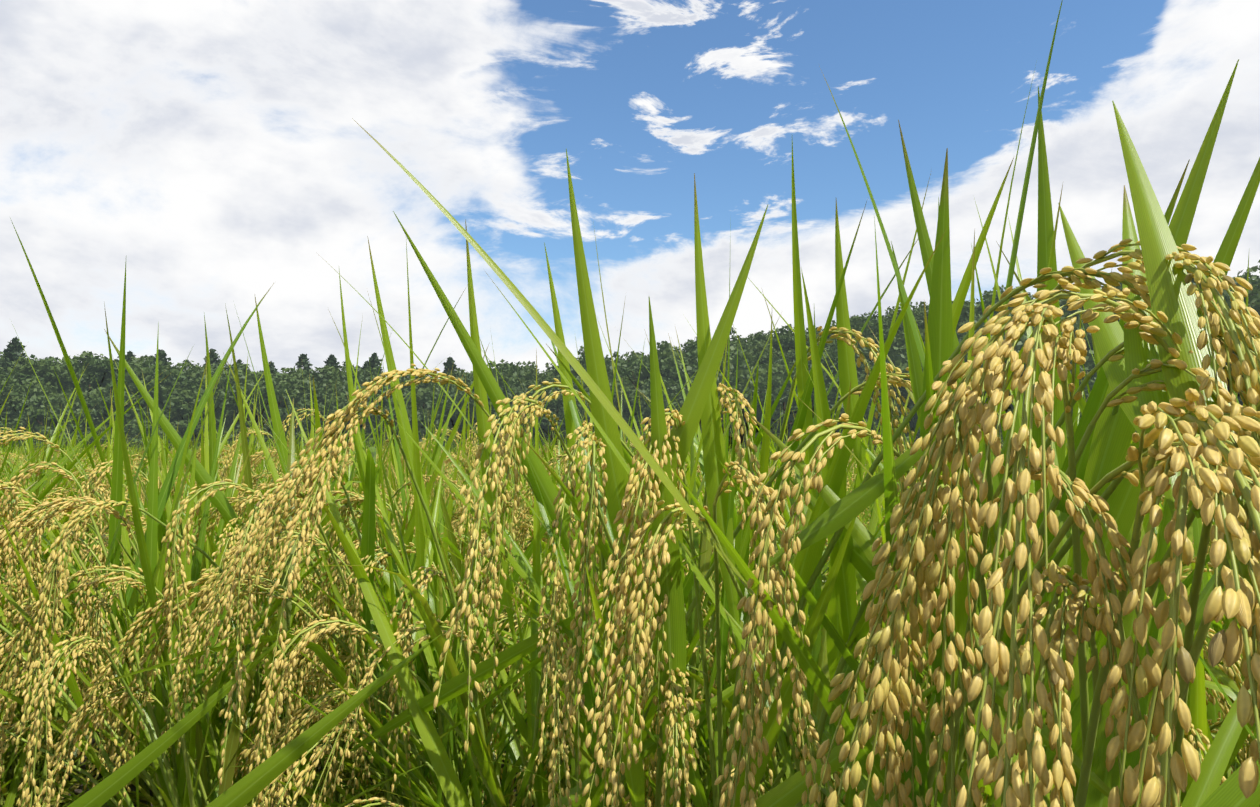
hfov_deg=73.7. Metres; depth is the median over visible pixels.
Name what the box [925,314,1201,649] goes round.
rice plant
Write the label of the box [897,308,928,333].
tree
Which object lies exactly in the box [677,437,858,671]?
rice plant
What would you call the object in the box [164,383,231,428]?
tree
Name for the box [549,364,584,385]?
tree
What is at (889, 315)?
tree
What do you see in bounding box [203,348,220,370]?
tree
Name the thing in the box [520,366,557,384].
tree
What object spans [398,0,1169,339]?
sky
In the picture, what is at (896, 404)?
tree
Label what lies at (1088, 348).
tree
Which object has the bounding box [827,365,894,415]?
tree
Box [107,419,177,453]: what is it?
tree
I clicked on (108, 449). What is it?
rice plant
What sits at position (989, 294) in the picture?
tree
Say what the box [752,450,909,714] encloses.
rice plant
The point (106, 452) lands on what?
rice plant
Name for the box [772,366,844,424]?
tree
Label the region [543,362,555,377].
tree
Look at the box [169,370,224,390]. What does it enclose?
tree
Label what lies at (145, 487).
rice plant
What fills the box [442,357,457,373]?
tree
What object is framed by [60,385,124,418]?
tree
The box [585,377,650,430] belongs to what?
tree
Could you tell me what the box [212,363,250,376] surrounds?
tree
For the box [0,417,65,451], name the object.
tree
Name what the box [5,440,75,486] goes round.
rice plant
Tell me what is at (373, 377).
tree
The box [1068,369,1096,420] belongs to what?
tree
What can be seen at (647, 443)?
rice plant
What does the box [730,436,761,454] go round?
tree
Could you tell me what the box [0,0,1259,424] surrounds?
cloud
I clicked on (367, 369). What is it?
tree
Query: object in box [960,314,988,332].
tree
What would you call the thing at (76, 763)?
rice plant
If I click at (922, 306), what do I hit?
tree
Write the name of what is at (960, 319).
tree
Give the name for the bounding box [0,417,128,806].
rice plant
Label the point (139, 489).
rice plant
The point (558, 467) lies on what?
rice plant
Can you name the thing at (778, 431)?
tree
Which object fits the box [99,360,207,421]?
tree
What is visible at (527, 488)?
rice plant
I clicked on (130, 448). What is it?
rice field
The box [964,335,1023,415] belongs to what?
tree
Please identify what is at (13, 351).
tree
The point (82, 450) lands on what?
rice plant
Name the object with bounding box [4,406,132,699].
rice plant
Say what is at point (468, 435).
rice plant
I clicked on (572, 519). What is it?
rice plant
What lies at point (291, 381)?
tree
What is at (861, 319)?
tree
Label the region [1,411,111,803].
rice plant
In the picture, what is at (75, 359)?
tree
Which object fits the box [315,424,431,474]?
rice plant
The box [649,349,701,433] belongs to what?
tree
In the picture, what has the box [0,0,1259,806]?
rice plants
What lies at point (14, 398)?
tree
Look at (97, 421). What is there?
tree
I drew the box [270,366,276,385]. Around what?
tree
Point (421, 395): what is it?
tree
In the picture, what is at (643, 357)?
tree
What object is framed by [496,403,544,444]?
tree
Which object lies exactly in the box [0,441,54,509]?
rice plant
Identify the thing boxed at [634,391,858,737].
rice plant
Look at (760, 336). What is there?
tree
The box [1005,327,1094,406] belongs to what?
tree
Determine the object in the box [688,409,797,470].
rice plant
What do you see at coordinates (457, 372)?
tree
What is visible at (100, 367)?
tree
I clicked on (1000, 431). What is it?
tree
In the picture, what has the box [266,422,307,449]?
tree
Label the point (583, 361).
tree
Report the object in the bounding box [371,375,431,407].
tree
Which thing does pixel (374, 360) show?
tree
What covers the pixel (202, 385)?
tree
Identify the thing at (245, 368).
tree
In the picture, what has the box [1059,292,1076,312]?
tree
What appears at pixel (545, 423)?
tree
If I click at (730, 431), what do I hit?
tree
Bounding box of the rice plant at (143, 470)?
[63,402,260,528]
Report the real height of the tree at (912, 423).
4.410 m
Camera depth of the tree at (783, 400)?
62.39 m
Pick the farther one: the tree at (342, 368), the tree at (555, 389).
the tree at (342, 368)
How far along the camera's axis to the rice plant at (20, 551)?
1.21 m
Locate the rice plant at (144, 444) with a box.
[96,422,254,487]
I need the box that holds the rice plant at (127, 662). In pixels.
[0,370,355,806]
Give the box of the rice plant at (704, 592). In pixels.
[605,358,926,799]
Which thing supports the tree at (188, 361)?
on the ground
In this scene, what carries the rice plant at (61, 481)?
on the ground
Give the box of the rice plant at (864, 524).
[825,401,926,666]
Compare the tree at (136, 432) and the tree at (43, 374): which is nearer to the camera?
the tree at (136, 432)
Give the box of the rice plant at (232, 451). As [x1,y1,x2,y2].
[190,428,255,481]
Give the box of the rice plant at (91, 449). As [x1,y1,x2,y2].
[28,430,162,484]
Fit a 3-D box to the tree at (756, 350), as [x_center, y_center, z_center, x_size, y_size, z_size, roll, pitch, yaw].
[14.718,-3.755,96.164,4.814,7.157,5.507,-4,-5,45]
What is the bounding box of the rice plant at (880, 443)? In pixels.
[850,425,912,518]
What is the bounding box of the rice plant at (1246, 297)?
[1187,257,1248,520]
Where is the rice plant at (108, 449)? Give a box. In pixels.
[46,391,280,692]
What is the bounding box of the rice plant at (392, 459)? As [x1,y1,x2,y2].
[356,386,511,511]
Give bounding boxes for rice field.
[0,424,305,467]
[62,437,254,459]
[295,431,539,466]
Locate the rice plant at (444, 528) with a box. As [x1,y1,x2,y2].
[339,393,603,747]
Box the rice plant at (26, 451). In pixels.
[5,438,95,464]
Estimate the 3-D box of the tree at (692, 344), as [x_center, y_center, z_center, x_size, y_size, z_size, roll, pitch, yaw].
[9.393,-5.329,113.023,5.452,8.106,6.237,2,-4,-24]
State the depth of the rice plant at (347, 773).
1.82 m
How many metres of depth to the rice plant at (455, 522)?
1.36 m
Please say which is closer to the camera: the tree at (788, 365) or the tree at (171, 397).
the tree at (171, 397)
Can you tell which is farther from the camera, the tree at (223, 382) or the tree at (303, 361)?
the tree at (303, 361)
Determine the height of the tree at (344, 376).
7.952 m
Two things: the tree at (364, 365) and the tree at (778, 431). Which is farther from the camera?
the tree at (364, 365)
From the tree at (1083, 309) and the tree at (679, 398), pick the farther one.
the tree at (1083, 309)
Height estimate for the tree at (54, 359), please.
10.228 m
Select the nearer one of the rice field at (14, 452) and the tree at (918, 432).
the rice field at (14, 452)
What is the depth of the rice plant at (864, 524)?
1.57 m
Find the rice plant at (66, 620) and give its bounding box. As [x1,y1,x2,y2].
[0,395,166,806]
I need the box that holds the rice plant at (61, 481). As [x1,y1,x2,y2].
[0,420,113,497]
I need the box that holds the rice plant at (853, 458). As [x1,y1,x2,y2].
[769,414,884,796]
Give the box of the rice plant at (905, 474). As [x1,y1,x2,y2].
[803,397,910,543]
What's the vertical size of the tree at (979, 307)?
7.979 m
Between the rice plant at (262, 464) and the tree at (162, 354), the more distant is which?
the tree at (162, 354)
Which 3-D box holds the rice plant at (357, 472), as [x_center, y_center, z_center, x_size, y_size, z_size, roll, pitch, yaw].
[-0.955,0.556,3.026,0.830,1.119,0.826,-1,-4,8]
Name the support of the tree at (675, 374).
on the ground
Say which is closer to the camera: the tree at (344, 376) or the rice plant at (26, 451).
the rice plant at (26, 451)
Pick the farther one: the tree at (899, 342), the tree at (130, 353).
the tree at (130, 353)
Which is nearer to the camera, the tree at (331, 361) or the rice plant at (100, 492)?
the rice plant at (100, 492)
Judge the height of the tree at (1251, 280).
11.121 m
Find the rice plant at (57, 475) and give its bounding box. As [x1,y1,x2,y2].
[0,454,85,489]
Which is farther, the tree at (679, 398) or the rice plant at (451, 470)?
the tree at (679, 398)
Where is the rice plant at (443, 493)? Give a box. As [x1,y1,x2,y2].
[352,386,526,711]
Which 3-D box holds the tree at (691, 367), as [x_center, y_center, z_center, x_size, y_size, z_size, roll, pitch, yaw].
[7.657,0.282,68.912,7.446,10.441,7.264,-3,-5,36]
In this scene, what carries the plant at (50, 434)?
on the ground
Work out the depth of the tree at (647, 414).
68.91 m
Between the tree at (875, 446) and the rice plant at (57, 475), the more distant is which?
the tree at (875, 446)
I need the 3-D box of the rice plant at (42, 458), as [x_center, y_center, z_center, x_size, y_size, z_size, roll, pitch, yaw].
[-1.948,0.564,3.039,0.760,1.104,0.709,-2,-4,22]
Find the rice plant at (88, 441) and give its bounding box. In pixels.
[64,408,184,472]
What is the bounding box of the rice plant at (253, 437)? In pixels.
[171,383,385,503]
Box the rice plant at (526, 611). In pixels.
[402,441,713,802]
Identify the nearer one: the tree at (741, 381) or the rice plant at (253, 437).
the rice plant at (253, 437)
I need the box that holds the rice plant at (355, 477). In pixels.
[335,442,439,502]
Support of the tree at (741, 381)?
on the ground
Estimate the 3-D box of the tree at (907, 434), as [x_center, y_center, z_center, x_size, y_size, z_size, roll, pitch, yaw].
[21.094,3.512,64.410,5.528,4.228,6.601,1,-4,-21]
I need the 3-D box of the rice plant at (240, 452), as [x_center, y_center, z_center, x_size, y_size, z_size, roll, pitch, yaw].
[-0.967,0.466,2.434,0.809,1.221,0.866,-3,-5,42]
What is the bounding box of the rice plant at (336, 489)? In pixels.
[184,352,399,806]
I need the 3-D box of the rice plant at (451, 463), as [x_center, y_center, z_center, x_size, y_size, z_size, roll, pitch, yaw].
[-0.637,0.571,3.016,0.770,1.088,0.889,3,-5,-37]
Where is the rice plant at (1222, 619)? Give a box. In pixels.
[1102,390,1238,676]
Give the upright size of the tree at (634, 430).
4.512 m
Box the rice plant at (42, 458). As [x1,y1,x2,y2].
[0,412,130,662]
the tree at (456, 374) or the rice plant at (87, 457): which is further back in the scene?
the tree at (456, 374)
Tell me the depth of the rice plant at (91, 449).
3.74 m
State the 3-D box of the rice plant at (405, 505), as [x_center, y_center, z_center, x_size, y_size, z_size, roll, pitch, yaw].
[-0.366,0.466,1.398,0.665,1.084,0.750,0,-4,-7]
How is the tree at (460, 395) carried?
on the ground
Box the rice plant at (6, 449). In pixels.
[0,409,24,478]
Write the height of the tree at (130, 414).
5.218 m
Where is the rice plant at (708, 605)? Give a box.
[593,345,896,777]
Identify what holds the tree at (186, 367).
on the ground
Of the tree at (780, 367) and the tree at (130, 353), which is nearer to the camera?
the tree at (780, 367)
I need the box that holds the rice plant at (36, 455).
[6,416,83,487]
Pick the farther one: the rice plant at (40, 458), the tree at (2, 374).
the tree at (2, 374)
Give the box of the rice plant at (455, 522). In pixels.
[430,380,769,805]
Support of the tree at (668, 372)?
on the ground
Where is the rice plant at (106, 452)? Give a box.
[40,417,160,467]
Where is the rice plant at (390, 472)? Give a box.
[163,421,459,802]
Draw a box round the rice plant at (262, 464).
[195,377,337,717]
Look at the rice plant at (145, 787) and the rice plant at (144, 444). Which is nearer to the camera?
the rice plant at (145, 787)
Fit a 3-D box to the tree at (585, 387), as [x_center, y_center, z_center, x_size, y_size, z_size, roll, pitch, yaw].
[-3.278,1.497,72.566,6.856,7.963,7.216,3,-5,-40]
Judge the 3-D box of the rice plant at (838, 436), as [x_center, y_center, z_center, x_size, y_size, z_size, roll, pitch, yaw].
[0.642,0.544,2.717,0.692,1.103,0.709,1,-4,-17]
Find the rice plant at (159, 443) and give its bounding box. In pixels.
[59,373,273,501]
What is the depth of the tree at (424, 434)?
60.07 m
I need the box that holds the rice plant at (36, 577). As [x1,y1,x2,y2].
[9,506,84,759]
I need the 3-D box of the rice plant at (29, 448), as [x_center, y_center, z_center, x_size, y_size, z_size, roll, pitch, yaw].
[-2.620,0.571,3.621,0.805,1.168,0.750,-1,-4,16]
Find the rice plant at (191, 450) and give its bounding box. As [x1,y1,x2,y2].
[167,442,273,472]
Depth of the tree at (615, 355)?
109.95 m
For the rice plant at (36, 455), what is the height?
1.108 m
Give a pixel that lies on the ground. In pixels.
(79, 789)
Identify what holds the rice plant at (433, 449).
on the ground
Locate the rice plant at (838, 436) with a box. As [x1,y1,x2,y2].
[777,427,873,517]
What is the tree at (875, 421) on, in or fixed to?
on the ground
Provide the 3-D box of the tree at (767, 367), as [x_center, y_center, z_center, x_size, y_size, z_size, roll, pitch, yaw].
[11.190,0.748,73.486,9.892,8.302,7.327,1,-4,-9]
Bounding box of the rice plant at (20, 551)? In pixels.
[0,517,63,801]
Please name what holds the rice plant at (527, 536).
on the ground
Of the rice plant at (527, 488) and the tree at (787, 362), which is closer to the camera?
the rice plant at (527, 488)
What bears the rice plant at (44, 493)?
on the ground
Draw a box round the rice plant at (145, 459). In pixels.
[2,355,352,761]
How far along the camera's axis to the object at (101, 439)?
51.14 m
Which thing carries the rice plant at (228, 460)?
on the ground
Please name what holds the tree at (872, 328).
on the ground
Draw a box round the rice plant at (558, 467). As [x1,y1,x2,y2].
[453,337,729,769]
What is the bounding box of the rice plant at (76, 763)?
[1,474,110,806]
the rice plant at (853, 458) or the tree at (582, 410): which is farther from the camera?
the tree at (582, 410)
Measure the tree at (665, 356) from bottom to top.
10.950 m
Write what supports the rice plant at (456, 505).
on the ground
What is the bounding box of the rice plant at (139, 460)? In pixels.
[112,429,237,491]
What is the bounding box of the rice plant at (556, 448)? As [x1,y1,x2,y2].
[539,418,640,468]
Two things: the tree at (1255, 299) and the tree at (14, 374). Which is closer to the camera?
the tree at (1255, 299)
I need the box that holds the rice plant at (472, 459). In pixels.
[352,330,600,806]
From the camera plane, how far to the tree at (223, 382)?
61.04 m
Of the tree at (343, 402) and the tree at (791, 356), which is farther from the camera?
the tree at (791, 356)
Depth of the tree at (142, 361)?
100.33 m
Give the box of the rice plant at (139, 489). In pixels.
[7,437,215,806]
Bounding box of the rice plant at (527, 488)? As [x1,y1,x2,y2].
[452,435,632,630]
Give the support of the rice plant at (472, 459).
on the ground
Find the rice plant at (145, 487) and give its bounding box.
[90,415,279,718]
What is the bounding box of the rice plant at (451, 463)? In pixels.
[380,413,527,503]
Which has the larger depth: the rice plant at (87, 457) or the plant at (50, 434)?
the plant at (50, 434)
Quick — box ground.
[11,393,1237,806]
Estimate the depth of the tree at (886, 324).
87.82 m
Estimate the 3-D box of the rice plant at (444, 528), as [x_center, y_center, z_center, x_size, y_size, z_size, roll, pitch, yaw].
[-0.357,0.505,1.993,0.653,1.083,0.689,0,-4,-5]
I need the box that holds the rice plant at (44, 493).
[0,345,220,806]
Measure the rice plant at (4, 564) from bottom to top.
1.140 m
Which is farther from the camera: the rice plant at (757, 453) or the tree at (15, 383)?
the tree at (15, 383)
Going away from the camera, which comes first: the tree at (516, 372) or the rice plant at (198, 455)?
the rice plant at (198, 455)
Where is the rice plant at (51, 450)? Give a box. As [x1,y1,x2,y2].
[0,419,137,495]
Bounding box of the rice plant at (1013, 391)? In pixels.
[998,333,1209,583]
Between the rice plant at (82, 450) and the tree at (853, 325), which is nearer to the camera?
the rice plant at (82, 450)
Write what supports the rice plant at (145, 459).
on the ground
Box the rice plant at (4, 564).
[0,395,161,802]
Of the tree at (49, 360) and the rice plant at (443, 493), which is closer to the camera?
the rice plant at (443, 493)
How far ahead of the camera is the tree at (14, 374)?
69.96 m
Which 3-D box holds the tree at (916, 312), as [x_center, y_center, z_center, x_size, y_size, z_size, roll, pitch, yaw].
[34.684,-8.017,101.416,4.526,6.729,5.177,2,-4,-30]
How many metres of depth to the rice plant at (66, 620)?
1.29 m
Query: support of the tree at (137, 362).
on the ground
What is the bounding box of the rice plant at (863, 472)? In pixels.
[777,417,912,560]
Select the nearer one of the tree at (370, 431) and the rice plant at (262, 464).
the rice plant at (262, 464)
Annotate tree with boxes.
[0,337,25,364]
[0,354,86,411]
[0,357,14,374]
[0,370,18,380]
[0,377,44,426]
[0,379,71,425]
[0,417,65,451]
[0,421,33,450]
[8,370,66,390]
[12,392,96,434]
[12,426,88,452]
[20,358,56,374]
[36,356,63,365]
[40,353,134,397]
[49,420,107,437]
[54,351,105,369]
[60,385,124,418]
[60,417,107,428]
[69,391,126,422]
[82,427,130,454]
[85,393,171,434]
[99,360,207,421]
[103,361,148,379]
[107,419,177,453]
[125,351,135,362]
[125,356,155,367]
[152,349,170,369]
[160,381,204,428]
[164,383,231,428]
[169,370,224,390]
[170,362,205,373]
[174,417,237,451]
[175,359,193,373]
[184,368,212,383]
[194,363,224,376]
[194,369,241,423]
[194,421,272,440]
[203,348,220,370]
[203,370,308,424]
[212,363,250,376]
[213,371,313,435]
[216,420,270,452]
[237,362,250,376]
[251,366,324,427]
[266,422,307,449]
[269,361,277,371]
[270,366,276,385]
[288,432,344,451]
[293,365,366,409]
[295,354,312,379]
[296,399,325,433]
[303,390,331,420]
[308,391,386,448]
[322,361,367,385]
[322,364,369,388]
[324,354,339,372]
[325,428,382,452]
[342,367,386,384]
[360,360,368,373]
[362,384,424,443]
[363,352,383,376]
[367,384,452,436]
[367,430,401,444]
[368,375,389,386]
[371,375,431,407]
[400,427,458,453]
[421,377,476,448]
[421,390,461,439]
[440,370,534,442]
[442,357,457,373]
[447,370,472,377]
[451,368,470,380]
[463,374,498,384]
[487,359,561,407]
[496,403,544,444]
[502,361,537,373]
[513,378,539,387]
[516,392,583,450]
[517,365,534,373]
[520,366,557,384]
[520,369,540,380]
[532,430,567,452]
[535,385,560,430]
[541,376,554,385]
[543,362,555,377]
[543,395,593,436]
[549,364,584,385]
[551,362,558,377]
[553,378,610,431]
[569,346,613,375]
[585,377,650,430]
[605,340,688,394]
[605,351,632,375]
[611,368,645,387]
[617,352,646,381]
[622,427,650,454]
[629,393,667,427]
[646,363,685,396]
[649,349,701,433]
[660,351,717,376]
[661,363,717,392]
[661,376,731,436]
[676,337,696,352]
[678,346,759,432]
[716,356,786,443]
[725,341,756,357]
[729,427,757,451]
[730,327,754,349]
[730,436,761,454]
[739,365,795,444]
[741,351,783,374]
[742,330,792,354]
[743,368,834,438]
[747,340,777,367]
[757,360,795,370]
[766,346,792,361]
[769,333,794,354]
[770,422,793,437]
[772,324,818,352]
[772,349,795,366]
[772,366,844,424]
[775,364,794,413]
[776,346,811,366]
[808,347,879,430]
[809,338,870,364]
[827,318,873,356]
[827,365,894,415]
[832,397,893,442]
[851,311,889,336]
[854,317,894,364]
[859,323,875,361]
[868,432,908,449]
[875,320,959,367]
[878,422,917,447]
[879,391,912,418]
[882,302,923,322]
[887,335,1009,421]
[891,311,920,334]
[892,405,919,430]
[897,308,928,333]
[902,429,919,449]
[918,301,927,311]
[921,302,981,325]
[927,301,1033,342]
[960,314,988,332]
[962,296,1013,321]
[964,312,1093,372]
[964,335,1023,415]
[966,357,1013,423]
[974,285,1016,311]
[995,424,1002,448]
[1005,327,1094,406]
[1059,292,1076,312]
[1064,304,1083,320]
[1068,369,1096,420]
[1071,336,1095,379]
[1077,296,1119,319]
[1217,282,1259,405]
[1229,260,1259,307]
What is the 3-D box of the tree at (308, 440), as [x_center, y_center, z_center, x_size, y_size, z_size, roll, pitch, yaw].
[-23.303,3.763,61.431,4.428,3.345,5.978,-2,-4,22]
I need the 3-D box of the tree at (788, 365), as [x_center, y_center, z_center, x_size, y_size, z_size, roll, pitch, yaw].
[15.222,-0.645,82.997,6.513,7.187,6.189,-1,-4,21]
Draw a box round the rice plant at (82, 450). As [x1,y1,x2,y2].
[11,405,130,474]
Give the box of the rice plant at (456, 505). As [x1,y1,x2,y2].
[428,410,553,692]
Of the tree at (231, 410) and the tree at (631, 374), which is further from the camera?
the tree at (631, 374)
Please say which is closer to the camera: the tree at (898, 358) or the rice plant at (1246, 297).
the rice plant at (1246, 297)
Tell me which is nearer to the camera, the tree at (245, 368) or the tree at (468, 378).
the tree at (468, 378)
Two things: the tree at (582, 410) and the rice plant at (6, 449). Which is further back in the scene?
the tree at (582, 410)
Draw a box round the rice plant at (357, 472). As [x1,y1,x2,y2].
[304,435,423,489]
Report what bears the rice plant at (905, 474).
on the ground
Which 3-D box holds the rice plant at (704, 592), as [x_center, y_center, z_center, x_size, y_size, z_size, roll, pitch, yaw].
[0.287,0.449,1.379,0.790,1.115,0.739,-2,-4,22]
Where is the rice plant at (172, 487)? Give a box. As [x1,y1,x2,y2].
[75,377,345,729]
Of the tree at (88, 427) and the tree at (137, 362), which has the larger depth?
the tree at (137, 362)
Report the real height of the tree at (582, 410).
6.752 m
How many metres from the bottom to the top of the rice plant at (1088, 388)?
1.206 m
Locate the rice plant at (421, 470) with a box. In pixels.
[358,440,484,533]
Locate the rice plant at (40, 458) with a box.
[1,434,87,490]
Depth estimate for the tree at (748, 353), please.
80.04 m
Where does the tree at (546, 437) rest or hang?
on the ground
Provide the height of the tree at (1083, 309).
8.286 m
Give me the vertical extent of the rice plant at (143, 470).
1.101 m
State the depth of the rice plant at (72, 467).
2.99 m
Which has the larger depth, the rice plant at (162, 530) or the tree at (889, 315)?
the tree at (889, 315)
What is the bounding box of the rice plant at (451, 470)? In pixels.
[435,376,628,706]
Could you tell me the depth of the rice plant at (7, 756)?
1.51 m
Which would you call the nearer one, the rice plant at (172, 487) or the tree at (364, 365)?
the rice plant at (172, 487)
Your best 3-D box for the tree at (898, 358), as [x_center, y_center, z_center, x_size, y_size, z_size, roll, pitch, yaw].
[23.173,0.004,62.480,8.694,10.097,9.149,3,-5,-38]
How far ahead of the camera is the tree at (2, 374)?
73.07 m
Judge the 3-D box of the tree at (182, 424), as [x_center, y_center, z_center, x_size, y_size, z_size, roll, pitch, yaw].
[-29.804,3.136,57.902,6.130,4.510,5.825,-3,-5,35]
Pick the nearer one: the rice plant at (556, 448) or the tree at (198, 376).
the rice plant at (556, 448)
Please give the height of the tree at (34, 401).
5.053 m
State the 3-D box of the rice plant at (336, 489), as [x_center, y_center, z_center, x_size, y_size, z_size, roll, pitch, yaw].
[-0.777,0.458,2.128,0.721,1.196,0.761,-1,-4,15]
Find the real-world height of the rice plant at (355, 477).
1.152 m
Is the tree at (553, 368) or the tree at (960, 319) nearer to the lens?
the tree at (960, 319)
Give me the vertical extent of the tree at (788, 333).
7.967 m
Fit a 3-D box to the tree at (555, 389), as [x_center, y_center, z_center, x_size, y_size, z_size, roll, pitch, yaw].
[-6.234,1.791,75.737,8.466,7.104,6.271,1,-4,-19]
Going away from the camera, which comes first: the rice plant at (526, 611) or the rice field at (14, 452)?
the rice plant at (526, 611)
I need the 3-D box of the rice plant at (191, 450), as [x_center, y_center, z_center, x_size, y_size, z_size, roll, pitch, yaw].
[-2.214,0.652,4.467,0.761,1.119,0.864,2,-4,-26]
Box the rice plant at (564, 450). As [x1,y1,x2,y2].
[500,414,701,500]
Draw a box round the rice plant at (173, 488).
[93,421,260,696]
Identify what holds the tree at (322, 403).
on the ground
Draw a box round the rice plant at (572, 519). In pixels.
[512,405,749,611]
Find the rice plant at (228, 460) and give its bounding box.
[210,324,564,806]
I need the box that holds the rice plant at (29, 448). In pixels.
[0,421,86,485]
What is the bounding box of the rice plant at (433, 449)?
[384,388,478,627]
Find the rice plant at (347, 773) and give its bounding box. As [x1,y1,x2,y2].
[214,389,411,806]
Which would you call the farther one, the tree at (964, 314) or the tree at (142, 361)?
the tree at (142, 361)
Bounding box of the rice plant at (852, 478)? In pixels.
[846,371,1081,505]
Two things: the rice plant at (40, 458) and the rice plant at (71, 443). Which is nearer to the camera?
the rice plant at (40, 458)
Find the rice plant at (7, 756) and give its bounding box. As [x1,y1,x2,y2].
[0,364,180,806]
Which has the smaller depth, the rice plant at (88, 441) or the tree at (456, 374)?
the rice plant at (88, 441)
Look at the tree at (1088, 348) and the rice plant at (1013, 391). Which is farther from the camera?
the tree at (1088, 348)
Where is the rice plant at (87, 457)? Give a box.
[51,434,136,470]
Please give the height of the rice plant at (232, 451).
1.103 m
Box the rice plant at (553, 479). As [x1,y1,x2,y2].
[499,426,711,632]
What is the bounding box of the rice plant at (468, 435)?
[404,375,598,686]
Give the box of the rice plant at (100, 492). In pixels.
[0,368,168,806]
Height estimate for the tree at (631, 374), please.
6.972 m
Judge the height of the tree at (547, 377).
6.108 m
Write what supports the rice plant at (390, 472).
on the ground
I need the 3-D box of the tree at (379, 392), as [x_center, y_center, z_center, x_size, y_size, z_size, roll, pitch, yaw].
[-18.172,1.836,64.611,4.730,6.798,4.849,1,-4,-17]
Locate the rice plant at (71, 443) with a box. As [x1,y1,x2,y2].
[23,419,106,471]
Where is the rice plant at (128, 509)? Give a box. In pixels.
[0,373,359,806]
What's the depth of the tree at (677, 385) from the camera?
72.32 m
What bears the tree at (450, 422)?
on the ground
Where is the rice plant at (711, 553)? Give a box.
[628,393,744,789]
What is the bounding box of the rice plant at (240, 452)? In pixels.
[160,350,395,523]
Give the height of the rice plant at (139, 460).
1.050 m
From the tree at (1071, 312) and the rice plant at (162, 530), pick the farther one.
the tree at (1071, 312)
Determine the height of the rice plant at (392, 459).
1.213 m
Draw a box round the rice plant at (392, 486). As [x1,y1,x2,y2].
[352,411,508,517]
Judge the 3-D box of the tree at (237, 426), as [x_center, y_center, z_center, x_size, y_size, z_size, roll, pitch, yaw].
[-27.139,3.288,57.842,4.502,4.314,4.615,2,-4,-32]
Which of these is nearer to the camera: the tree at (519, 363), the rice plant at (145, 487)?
the rice plant at (145, 487)
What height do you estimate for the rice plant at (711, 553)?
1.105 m
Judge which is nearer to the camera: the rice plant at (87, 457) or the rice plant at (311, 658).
the rice plant at (311, 658)
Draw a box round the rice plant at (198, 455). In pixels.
[130,369,558,806]
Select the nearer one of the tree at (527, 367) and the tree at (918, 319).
the tree at (918, 319)
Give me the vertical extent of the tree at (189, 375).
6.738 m
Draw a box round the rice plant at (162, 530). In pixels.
[0,218,497,806]
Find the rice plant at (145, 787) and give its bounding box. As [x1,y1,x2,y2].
[1,380,340,806]
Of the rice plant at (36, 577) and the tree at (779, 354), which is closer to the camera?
the rice plant at (36, 577)
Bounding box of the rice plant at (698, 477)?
[677,450,849,502]
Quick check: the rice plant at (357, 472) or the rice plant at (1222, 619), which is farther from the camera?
the rice plant at (357, 472)
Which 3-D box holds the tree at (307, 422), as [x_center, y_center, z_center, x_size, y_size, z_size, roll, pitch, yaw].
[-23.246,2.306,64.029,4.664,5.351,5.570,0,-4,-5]
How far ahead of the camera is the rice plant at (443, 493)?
2.09 m
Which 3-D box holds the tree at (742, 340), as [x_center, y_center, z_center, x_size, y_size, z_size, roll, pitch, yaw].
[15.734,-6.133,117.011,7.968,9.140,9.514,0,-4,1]
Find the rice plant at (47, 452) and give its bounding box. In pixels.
[0,363,159,779]
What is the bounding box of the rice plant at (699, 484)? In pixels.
[637,389,796,787]
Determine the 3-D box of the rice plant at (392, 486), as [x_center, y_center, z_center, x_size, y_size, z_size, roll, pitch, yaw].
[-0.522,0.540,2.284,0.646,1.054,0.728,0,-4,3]
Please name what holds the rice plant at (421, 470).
on the ground
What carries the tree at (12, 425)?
on the ground
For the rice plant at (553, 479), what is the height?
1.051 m
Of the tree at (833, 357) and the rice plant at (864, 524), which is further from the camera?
the tree at (833, 357)
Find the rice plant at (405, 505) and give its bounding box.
[217,366,581,806]
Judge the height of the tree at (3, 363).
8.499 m
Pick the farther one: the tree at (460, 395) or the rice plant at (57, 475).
the tree at (460, 395)
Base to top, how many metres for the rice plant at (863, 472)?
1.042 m
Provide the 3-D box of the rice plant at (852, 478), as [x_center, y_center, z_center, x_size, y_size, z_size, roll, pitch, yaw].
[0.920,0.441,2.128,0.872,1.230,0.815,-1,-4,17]
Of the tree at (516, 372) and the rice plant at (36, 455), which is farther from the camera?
the tree at (516, 372)
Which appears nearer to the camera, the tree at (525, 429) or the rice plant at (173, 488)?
the rice plant at (173, 488)
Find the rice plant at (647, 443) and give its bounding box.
[550,396,703,502]
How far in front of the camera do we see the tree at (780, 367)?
79.27 m
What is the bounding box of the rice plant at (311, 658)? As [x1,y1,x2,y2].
[254,411,399,806]
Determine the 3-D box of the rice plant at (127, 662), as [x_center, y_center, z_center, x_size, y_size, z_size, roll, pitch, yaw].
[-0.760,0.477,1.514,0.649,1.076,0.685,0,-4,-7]
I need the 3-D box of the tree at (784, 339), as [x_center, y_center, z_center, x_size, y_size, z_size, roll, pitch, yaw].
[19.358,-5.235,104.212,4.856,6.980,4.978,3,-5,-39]
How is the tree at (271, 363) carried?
on the ground
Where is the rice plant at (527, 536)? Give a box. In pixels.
[449,401,590,806]
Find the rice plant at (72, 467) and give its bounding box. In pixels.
[36,430,95,492]
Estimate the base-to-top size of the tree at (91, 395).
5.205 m
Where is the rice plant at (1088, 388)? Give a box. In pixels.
[1083,364,1158,525]
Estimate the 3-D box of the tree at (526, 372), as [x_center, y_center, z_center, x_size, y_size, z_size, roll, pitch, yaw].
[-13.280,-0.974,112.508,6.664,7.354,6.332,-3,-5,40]

